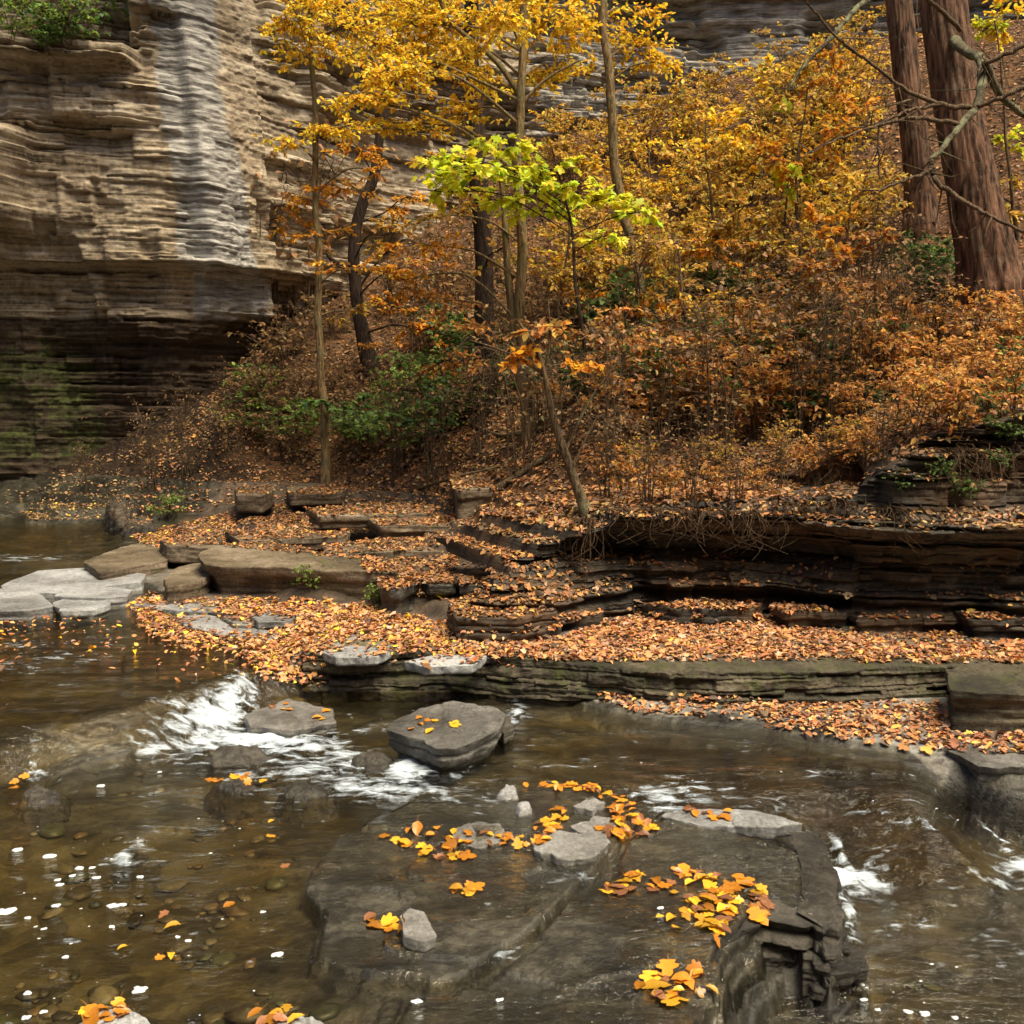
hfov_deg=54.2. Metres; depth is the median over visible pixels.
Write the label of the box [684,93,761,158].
shrub
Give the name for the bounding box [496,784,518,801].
stone
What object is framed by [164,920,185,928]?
fallen leaf
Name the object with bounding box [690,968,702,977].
fallen leaf
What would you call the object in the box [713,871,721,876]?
fallen leaf
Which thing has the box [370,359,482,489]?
brush
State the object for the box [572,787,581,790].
fallen leaf
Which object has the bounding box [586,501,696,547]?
hanging roots
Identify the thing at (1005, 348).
shrub
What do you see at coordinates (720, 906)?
fallen leaf
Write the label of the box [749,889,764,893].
fallen leaf
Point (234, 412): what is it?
brush
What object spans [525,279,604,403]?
brush
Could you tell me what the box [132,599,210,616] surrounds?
rock slab
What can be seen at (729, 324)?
shrub
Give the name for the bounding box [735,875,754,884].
fallen leaf
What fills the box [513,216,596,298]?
shrub
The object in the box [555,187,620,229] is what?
shrub
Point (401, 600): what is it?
rock block
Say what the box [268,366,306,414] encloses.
brush
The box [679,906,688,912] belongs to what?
fallen leaf
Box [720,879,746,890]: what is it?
fallen leaf
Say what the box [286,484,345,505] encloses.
rock slab
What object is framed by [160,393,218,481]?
brush
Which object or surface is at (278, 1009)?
fallen leaf
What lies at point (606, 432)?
brush
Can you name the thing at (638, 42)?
leaning tree
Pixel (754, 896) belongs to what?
fallen leaf
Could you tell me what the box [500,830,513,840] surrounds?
fallen leaf
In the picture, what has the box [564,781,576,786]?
fallen leaf
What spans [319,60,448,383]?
crooked tree
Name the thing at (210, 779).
fallen leaf
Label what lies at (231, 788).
rock
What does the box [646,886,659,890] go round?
fallen leaf
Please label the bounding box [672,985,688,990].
fallen leaf
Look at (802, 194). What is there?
shrub
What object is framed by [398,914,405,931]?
fallen leaf
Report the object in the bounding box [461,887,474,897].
fallen leaf
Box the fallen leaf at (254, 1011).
[247,1003,267,1017]
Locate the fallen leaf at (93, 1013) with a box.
[83,1005,98,1023]
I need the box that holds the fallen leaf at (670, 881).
[666,879,675,884]
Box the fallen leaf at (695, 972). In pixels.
[691,968,704,974]
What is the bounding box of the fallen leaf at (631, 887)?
[627,885,636,890]
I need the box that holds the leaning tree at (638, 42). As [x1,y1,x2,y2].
[545,0,695,329]
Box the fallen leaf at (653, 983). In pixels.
[641,978,670,988]
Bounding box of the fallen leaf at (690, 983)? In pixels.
[682,979,695,991]
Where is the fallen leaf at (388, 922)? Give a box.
[381,919,396,926]
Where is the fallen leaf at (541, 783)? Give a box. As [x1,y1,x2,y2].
[539,781,548,785]
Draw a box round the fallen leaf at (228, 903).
[221,901,234,907]
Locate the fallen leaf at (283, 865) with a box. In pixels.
[280,863,289,867]
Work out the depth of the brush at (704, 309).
9.48 m
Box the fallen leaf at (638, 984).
[634,980,645,989]
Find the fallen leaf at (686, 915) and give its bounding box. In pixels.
[681,912,690,920]
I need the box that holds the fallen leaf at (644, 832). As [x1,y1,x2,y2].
[640,830,654,835]
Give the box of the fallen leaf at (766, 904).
[757,891,769,908]
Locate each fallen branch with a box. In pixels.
[385,465,499,502]
[469,422,551,436]
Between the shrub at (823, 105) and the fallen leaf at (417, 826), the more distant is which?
the shrub at (823, 105)
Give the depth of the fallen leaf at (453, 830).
3.82 m
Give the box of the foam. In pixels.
[0,762,1000,1019]
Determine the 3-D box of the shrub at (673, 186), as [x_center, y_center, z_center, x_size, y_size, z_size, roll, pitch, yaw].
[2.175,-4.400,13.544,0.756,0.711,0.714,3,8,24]
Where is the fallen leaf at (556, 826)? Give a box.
[552,823,563,828]
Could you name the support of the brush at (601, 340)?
on the hillside
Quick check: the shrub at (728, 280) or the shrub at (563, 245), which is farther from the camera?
the shrub at (563, 245)
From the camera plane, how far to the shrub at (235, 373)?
12.93 m
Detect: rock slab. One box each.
[0,588,52,624]
[1,568,145,603]
[52,599,110,622]
[54,585,132,610]
[83,541,169,579]
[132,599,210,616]
[159,534,222,563]
[163,563,212,604]
[174,614,276,645]
[197,542,399,602]
[225,527,350,549]
[234,486,274,512]
[250,611,298,628]
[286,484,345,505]
[306,504,436,528]
[321,538,440,559]
[322,645,391,665]
[367,515,450,538]
[404,654,486,675]
[450,476,492,518]
[452,821,508,849]
[533,830,609,866]
[562,612,602,630]
[570,816,619,835]
[573,798,604,816]
[641,599,762,623]
[661,809,801,839]
[769,602,855,627]
[850,615,925,633]
[880,608,892,611]
[947,735,1023,780]
[953,610,1023,640]
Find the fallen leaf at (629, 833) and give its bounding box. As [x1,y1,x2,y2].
[621,823,631,836]
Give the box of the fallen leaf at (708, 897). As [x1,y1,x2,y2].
[692,892,714,901]
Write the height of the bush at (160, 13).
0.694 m
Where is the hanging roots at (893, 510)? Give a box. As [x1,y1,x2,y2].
[862,501,982,556]
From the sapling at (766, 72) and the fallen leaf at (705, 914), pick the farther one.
the sapling at (766, 72)
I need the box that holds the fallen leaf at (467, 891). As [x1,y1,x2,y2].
[463,888,469,894]
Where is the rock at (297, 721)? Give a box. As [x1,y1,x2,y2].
[244,698,336,747]
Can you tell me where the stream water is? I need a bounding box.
[0,517,1023,1023]
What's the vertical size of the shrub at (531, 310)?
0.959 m
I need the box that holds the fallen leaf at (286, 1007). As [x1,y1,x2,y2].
[281,1000,292,1011]
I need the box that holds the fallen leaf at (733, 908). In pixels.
[727,906,737,913]
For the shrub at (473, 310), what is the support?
on the hillside
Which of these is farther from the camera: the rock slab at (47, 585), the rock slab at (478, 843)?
the rock slab at (47, 585)
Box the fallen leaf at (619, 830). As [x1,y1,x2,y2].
[612,828,628,838]
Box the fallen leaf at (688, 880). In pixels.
[685,878,696,884]
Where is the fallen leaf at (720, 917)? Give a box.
[715,915,733,920]
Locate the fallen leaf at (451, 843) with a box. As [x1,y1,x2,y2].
[441,836,462,851]
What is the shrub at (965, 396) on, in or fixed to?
on the rock bank
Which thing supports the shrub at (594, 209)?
on the hillside
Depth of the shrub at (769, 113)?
14.13 m
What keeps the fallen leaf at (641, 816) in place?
on the stream water
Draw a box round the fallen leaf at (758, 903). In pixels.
[748,901,771,910]
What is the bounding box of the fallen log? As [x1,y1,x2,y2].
[686,347,768,418]
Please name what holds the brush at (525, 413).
on the hillside
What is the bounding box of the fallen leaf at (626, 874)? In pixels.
[620,870,635,879]
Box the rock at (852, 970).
[830,939,868,1004]
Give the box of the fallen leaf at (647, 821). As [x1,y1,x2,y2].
[644,818,650,825]
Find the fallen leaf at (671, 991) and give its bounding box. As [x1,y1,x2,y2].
[666,989,677,994]
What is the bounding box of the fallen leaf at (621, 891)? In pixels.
[612,885,627,895]
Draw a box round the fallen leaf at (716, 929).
[703,920,724,934]
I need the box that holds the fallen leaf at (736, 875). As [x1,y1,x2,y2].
[731,873,749,878]
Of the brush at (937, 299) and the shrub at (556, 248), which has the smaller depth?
the brush at (937, 299)
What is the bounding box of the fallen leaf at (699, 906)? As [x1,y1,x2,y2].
[692,904,704,910]
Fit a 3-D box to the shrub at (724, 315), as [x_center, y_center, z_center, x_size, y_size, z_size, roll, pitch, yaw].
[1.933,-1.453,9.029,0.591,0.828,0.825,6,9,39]
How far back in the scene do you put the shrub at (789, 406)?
8.15 m
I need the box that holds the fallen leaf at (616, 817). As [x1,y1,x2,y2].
[611,815,623,822]
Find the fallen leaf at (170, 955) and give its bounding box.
[167,950,174,958]
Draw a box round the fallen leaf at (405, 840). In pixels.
[399,838,410,846]
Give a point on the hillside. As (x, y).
(129, 468)
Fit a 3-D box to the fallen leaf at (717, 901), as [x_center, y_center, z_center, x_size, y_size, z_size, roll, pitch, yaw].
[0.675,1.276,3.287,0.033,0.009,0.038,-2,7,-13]
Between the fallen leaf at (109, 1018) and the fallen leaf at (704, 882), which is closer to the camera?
the fallen leaf at (109, 1018)
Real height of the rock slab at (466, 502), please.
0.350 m
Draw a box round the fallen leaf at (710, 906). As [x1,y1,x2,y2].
[703,903,713,910]
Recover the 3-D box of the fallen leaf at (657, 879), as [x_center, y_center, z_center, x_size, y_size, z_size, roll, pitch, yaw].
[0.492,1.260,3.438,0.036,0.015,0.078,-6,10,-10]
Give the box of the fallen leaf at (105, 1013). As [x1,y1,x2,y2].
[99,1011,110,1016]
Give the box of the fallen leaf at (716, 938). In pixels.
[711,928,719,947]
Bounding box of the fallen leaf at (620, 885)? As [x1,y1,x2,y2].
[611,884,627,889]
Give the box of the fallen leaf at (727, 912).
[722,907,738,915]
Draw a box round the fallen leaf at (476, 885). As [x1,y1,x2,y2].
[464,881,484,891]
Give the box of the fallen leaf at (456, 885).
[449,883,463,888]
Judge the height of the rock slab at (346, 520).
0.130 m
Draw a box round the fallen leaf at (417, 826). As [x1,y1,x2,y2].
[412,821,422,835]
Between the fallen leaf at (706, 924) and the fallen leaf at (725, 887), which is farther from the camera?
the fallen leaf at (725, 887)
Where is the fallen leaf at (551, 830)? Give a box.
[543,827,555,832]
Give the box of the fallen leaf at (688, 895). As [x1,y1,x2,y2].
[682,893,693,898]
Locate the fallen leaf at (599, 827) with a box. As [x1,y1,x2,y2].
[594,825,603,830]
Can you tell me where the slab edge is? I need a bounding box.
[617,831,850,1023]
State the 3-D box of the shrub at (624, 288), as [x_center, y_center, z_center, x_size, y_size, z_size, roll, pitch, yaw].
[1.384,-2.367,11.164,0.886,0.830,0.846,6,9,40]
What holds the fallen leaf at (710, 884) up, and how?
on the streambed
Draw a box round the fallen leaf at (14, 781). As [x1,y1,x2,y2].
[9,778,18,783]
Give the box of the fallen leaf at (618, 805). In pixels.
[616,804,622,811]
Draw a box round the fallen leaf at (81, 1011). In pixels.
[78,1007,85,1015]
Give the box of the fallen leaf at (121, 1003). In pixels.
[112,1001,129,1007]
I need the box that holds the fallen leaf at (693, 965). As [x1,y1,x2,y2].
[686,959,706,970]
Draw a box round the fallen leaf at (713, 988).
[705,984,722,996]
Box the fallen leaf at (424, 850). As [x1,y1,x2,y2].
[418,844,432,855]
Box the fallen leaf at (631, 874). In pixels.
[629,870,642,876]
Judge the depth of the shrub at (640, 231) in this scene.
11.21 m
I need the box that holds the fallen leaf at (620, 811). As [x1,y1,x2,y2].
[613,807,623,813]
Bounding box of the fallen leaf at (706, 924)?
[695,921,716,927]
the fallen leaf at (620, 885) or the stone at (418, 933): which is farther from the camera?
the fallen leaf at (620, 885)
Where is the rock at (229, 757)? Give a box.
[195,745,286,783]
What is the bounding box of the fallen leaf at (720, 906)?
[715,902,730,911]
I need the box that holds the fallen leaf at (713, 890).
[706,887,722,892]
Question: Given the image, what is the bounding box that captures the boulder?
[385,701,505,774]
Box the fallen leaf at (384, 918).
[381,912,398,923]
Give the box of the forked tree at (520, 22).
[317,0,603,443]
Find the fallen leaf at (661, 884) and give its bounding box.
[655,881,672,887]
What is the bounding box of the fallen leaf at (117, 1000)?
[111,992,124,1008]
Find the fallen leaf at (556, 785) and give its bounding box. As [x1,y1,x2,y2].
[554,783,559,790]
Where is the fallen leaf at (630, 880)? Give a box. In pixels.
[615,877,637,881]
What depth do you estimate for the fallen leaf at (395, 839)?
3.76 m
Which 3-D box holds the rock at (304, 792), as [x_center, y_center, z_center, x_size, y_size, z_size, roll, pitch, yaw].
[-0.874,1.221,4.264,0.326,0.146,0.273,0,7,0]
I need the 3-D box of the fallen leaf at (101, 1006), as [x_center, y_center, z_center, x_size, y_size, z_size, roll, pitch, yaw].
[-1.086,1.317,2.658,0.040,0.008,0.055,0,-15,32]
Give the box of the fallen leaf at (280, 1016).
[267,1012,287,1020]
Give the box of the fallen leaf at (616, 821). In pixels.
[614,818,621,825]
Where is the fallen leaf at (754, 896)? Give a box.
[747,893,757,900]
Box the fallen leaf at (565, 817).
[559,815,568,819]
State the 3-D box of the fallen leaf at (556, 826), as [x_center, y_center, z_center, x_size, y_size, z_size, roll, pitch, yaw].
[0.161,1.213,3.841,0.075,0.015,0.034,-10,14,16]
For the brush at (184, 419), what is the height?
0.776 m
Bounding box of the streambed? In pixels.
[0,470,1023,1023]
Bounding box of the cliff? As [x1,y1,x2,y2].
[0,0,1023,479]
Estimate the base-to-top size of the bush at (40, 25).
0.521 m
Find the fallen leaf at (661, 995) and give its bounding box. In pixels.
[645,988,666,999]
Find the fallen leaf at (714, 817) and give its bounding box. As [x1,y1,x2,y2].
[707,814,718,820]
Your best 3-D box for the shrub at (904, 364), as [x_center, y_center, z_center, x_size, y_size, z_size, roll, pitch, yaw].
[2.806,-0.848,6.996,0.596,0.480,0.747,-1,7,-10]
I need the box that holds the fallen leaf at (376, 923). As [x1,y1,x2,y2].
[361,920,383,929]
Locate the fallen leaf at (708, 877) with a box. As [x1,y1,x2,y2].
[693,874,717,879]
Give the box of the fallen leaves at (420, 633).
[0,19,1023,754]
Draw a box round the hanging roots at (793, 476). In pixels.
[698,467,854,486]
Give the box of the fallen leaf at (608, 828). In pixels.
[603,820,615,836]
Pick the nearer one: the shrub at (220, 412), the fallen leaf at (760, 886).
the fallen leaf at (760, 886)
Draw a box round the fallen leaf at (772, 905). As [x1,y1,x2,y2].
[762,899,774,909]
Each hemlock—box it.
[775,0,941,241]
[782,0,1023,308]
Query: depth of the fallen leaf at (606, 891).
3.35 m
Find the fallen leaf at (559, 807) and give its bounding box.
[554,805,564,809]
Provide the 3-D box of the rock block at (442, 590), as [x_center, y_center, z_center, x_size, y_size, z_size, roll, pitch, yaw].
[-0.505,0.556,7.010,0.299,0.228,0.675,0,7,0]
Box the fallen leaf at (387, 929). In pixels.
[383,927,394,932]
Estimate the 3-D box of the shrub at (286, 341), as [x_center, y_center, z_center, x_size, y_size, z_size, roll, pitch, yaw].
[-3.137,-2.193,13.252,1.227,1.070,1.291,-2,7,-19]
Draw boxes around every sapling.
[352,247,463,399]
[409,133,663,425]
[470,300,619,549]
[527,217,631,361]
[572,120,710,229]
[617,234,750,359]
[652,102,761,304]
[710,34,884,301]
[740,96,811,297]
[787,162,905,332]
[971,0,1023,240]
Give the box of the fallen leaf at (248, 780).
[243,776,253,784]
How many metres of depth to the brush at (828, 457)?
7.01 m
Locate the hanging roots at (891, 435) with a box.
[824,428,907,479]
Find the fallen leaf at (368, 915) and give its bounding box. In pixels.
[364,911,375,920]
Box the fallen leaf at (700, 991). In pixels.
[696,987,705,995]
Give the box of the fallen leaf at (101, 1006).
[98,1004,110,1007]
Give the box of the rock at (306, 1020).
[268,1016,323,1023]
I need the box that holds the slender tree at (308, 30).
[253,0,463,483]
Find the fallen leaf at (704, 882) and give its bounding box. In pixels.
[702,879,711,888]
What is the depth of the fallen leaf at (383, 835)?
3.79 m
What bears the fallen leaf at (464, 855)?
on the stream water
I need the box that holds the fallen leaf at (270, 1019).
[263,1013,279,1023]
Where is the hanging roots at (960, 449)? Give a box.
[914,442,1023,507]
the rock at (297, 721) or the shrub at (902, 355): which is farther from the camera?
the shrub at (902, 355)
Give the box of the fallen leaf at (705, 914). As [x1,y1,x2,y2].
[703,912,714,916]
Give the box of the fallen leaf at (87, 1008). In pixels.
[82,1001,102,1020]
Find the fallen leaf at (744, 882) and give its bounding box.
[739,880,755,885]
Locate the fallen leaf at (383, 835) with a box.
[375,833,389,837]
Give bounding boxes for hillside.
[49,20,1023,520]
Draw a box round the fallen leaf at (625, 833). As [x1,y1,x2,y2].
[620,823,627,838]
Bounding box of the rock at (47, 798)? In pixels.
[12,784,73,826]
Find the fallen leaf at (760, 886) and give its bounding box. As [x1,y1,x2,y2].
[755,883,767,894]
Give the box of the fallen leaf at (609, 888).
[604,883,611,893]
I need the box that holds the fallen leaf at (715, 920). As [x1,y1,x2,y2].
[704,918,719,925]
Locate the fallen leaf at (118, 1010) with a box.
[106,1004,128,1013]
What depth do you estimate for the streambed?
3.77 m
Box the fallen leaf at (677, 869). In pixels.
[672,867,682,872]
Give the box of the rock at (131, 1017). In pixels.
[81,1006,149,1023]
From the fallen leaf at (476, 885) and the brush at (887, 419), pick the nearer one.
the fallen leaf at (476, 885)
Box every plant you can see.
[144,490,188,517]
[290,559,332,590]
[361,581,381,606]
[880,468,934,491]
[924,456,957,481]
[949,470,987,502]
[982,446,1017,471]
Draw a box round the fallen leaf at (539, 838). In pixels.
[534,836,546,842]
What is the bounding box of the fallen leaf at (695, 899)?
[688,896,698,905]
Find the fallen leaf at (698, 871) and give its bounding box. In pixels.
[689,868,702,873]
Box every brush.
[46,436,103,492]
[81,394,184,494]
[118,416,153,466]
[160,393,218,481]
[162,374,200,433]
[206,356,233,401]
[217,377,251,427]
[217,421,249,476]
[230,150,360,338]
[237,325,271,382]
[244,129,394,336]
[247,397,292,461]
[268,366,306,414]
[274,300,325,354]
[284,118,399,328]
[291,390,334,435]
[303,354,339,397]
[344,352,431,480]
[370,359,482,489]
[437,335,516,451]
[440,335,515,428]
[452,296,607,476]
[469,290,543,409]
[494,298,587,435]
[496,319,630,469]
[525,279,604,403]
[555,287,682,484]
[564,216,695,391]
[567,374,650,497]
[593,380,691,503]
[599,201,720,324]
[609,308,712,458]
[613,277,763,448]
[628,276,703,355]
[654,271,815,474]
[655,287,739,396]
[656,404,732,506]
[667,277,748,333]
[678,203,812,408]
[702,419,758,500]
[722,259,875,442]
[742,222,872,402]
[754,408,808,490]
[758,200,843,339]
[789,295,891,438]
[791,266,892,363]
[794,208,883,332]
[803,269,906,419]
[807,399,860,482]
[814,170,935,313]
[825,231,949,398]
[845,208,967,332]
[856,376,915,472]
[899,239,982,354]
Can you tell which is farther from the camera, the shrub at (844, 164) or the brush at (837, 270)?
the shrub at (844, 164)
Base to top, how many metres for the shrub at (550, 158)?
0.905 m
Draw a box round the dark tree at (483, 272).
[405,0,547,420]
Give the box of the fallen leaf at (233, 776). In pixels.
[229,773,240,779]
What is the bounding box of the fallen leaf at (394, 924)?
[380,917,398,929]
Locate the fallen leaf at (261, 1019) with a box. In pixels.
[256,1015,266,1023]
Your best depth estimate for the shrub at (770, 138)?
12.95 m
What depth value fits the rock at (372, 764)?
4.50 m
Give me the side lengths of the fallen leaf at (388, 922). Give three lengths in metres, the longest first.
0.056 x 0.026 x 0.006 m
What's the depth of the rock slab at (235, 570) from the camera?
7.23 m
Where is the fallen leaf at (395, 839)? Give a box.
[390,836,400,843]
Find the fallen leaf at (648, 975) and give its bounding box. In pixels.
[639,966,660,981]
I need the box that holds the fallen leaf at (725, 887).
[719,884,735,893]
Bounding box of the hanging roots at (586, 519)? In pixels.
[558,512,613,592]
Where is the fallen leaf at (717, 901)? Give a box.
[713,897,721,903]
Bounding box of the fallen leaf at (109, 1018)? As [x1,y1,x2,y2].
[102,1015,115,1021]
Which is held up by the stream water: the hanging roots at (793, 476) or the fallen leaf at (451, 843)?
the fallen leaf at (451, 843)
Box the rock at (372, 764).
[342,752,403,797]
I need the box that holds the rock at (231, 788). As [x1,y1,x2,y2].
[203,780,270,821]
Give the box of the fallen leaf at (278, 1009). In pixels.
[271,1008,282,1012]
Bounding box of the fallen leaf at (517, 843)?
[512,836,523,848]
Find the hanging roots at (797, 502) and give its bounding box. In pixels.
[770,494,870,551]
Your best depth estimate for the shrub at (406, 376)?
12.48 m
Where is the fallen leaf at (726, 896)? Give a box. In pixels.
[717,894,733,898]
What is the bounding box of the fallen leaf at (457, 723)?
[449,720,460,727]
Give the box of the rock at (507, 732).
[498,716,513,752]
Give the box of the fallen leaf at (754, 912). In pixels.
[743,901,768,925]
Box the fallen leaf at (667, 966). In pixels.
[655,958,678,977]
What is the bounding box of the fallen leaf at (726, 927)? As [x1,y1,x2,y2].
[711,920,730,932]
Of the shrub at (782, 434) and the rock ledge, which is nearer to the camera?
the rock ledge
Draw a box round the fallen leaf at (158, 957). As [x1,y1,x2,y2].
[153,953,164,959]
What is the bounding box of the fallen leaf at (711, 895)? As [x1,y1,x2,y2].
[697,893,717,903]
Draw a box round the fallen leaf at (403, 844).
[400,841,410,846]
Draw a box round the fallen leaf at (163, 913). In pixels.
[159,909,169,917]
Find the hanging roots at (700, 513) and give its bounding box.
[663,505,804,557]
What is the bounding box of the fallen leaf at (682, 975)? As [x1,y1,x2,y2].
[670,971,698,980]
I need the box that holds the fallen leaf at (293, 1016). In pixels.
[287,1013,303,1022]
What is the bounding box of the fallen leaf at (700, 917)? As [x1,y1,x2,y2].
[689,912,704,920]
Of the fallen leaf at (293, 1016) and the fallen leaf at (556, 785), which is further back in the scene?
the fallen leaf at (556, 785)
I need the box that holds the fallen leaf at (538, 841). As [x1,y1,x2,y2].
[535,840,544,844]
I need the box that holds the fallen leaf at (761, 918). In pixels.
[752,913,765,922]
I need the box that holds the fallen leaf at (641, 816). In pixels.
[637,813,644,819]
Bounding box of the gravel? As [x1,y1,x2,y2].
[0,768,941,1023]
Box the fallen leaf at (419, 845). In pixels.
[415,842,427,847]
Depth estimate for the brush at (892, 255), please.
8.65 m
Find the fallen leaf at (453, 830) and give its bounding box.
[450,828,456,833]
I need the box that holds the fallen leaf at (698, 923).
[694,920,710,925]
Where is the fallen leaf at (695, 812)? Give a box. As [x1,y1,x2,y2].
[691,807,699,816]
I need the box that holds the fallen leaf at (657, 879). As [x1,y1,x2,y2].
[650,876,660,883]
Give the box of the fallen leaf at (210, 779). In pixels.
[201,777,219,781]
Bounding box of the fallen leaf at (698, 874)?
[694,873,706,881]
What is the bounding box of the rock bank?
[434,407,1023,631]
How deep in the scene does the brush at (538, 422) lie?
9.54 m
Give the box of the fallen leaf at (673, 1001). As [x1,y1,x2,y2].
[661,994,680,1007]
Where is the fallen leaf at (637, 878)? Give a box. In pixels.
[632,874,640,881]
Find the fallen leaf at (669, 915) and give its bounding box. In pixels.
[666,912,676,920]
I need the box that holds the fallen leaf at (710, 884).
[703,881,717,888]
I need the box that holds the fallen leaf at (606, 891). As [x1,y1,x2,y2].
[599,889,613,893]
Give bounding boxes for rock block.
[379,566,419,614]
[420,570,459,599]
[446,598,561,642]
[457,569,490,596]
[944,658,1023,733]
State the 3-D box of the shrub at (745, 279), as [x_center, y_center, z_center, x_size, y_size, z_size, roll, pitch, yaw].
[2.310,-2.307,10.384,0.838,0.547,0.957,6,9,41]
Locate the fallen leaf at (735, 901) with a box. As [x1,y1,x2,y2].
[728,898,739,903]
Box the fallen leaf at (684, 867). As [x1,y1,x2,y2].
[671,863,695,880]
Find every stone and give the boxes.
[104,495,132,529]
[119,516,157,538]
[400,908,436,952]
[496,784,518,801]
[515,801,531,816]
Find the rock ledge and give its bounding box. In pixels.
[302,639,1022,706]
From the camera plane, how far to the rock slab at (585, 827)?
3.85 m
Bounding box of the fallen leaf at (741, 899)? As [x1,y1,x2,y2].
[735,895,743,903]
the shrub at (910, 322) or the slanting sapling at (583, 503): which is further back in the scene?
the shrub at (910, 322)
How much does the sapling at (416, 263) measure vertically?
2.207 m
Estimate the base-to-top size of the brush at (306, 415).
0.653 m
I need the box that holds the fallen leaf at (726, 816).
[719,810,731,820]
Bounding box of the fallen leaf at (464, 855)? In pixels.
[454,850,476,859]
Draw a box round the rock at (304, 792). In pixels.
[272,782,340,823]
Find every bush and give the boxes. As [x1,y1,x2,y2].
[0,0,26,24]
[0,0,37,44]
[8,0,98,44]
[14,2,110,49]
[18,17,77,56]
[22,0,89,22]
[73,0,128,34]
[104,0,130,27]
[154,9,170,17]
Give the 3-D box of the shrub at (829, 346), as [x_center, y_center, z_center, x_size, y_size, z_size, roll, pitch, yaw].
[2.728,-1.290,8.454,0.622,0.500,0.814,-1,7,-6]
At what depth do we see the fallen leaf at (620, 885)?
3.38 m
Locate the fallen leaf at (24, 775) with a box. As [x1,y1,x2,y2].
[18,772,28,778]
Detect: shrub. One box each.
[200,395,285,459]
[207,400,266,429]
[211,352,293,411]
[222,361,286,397]
[224,411,285,442]
[225,380,318,424]
[227,303,315,382]
[227,406,319,449]
[238,365,317,433]
[263,412,330,465]
[267,351,333,408]
[269,314,323,356]
[270,395,343,433]
[279,281,367,339]
[289,404,388,458]
[295,391,416,455]
[298,349,375,402]
[318,369,397,427]
[330,403,396,441]
[352,393,469,456]
[355,412,426,461]
[360,254,434,313]
[364,388,447,431]
[368,366,407,403]
[371,368,427,398]
[375,349,466,406]
[386,306,452,357]
[393,216,474,298]
[398,346,469,387]
[404,264,474,333]
[408,303,463,342]
[413,388,473,425]
[420,282,534,342]
[421,376,506,423]
[423,314,503,363]
[429,232,505,317]
[455,332,537,380]
[457,310,504,333]
[461,230,546,289]
[471,266,553,324]
[490,351,560,398]
[491,94,596,180]
[495,280,602,356]
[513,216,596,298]
[522,136,581,193]
[524,115,608,193]
[536,255,622,318]
[537,209,623,304]
[538,182,643,299]
[538,234,612,327]
[544,225,626,291]
[545,332,603,358]
[548,365,611,396]
[549,227,645,294]
[554,91,644,157]
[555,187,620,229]
[561,299,683,425]
[562,318,627,379]
[566,297,615,329]
[567,355,672,445]
[571,207,638,270]
[571,300,614,336]
[572,265,682,336]
[576,182,671,265]
[577,116,655,190]
[578,272,631,323]
[580,154,659,230]
[580,441,647,495]
[583,310,724,372]
[583,345,695,406]
[592,271,658,323]
[594,64,699,147]
[599,300,690,398]
[604,93,705,169]
[615,230,677,300]
[615,318,683,334]
[618,265,672,290]
[620,329,721,396]
[621,434,658,476]
[624,221,696,285]
[625,168,684,238]
[626,264,699,324]
[632,68,713,163]
[633,301,695,334]
[633,336,754,437]
[636,209,704,279]
[638,455,695,499]
[641,193,691,259]
[642,259,735,317]
[645,276,688,294]
[646,157,701,212]
[647,143,738,223]
[655,77,728,136]
[658,331,734,395]
[661,106,752,178]
[661,361,755,415]
[664,227,771,313]
[664,318,737,365]
[670,314,764,427]
[676,176,745,247]
[677,266,758,306]
[678,156,802,299]
[679,174,770,271]
[683,428,742,473]
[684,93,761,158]
[685,52,753,106]
[685,104,761,206]
[685,310,800,384]
[686,292,726,328]
[688,455,733,499]
[689,205,776,272]
[696,265,784,309]
[699,114,796,202]
[703,307,763,384]
[705,315,774,339]
[710,296,783,353]
[710,336,793,394]
[713,144,784,204]
[715,131,820,222]
[716,345,790,442]
[723,263,807,333]
[730,67,810,131]
[733,313,831,404]
[734,205,804,288]
[734,205,825,312]
[734,343,855,427]
[734,456,780,489]
[738,170,860,273]
[740,285,834,386]
[746,150,839,248]
[750,388,816,426]
[751,21,826,91]
[751,418,802,466]
[758,58,825,122]
[762,100,822,166]
[765,271,869,329]
[766,247,830,280]
[766,359,872,434]
[767,58,873,168]
[767,427,856,485]
[771,308,890,359]
[775,118,847,214]
[779,101,860,169]
[779,283,830,325]
[784,373,856,423]
[785,34,890,103]
[785,343,847,403]
[787,231,826,254]
[788,79,856,121]
[790,97,883,186]
[790,158,819,196]
[791,72,857,134]
[791,165,864,251]
[792,328,875,370]
[804,275,926,393]
[804,293,871,328]
[807,142,890,204]
[810,273,908,326]
[813,59,894,144]
[813,427,867,476]
[814,352,867,401]
[816,16,922,115]
[818,15,888,75]
[818,308,919,361]
[819,77,870,144]
[820,414,874,450]
[823,160,913,263]
[825,380,886,427]
[826,174,887,221]
[829,310,924,410]
[832,413,892,464]
[833,176,902,230]
[838,296,923,360]
[840,3,888,60]
[845,156,902,221]
[849,358,982,417]
[849,370,893,408]
[852,326,936,403]
[867,367,985,441]
[875,236,952,293]
[884,310,930,351]
[884,325,994,390]
[891,258,955,300]
[892,228,954,281]
[897,364,988,417]
[901,345,1011,447]
[909,297,977,346]
[918,349,1023,404]
[924,337,994,375]
[939,285,1021,340]
[942,322,1023,388]
[955,380,1021,411]
[962,296,1023,365]
[964,336,1023,414]
[979,297,1023,335]
[982,409,1023,442]
[990,290,1023,354]
[990,367,1023,398]
[994,336,1023,369]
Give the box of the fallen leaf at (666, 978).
[653,969,671,981]
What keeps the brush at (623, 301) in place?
on the hillside

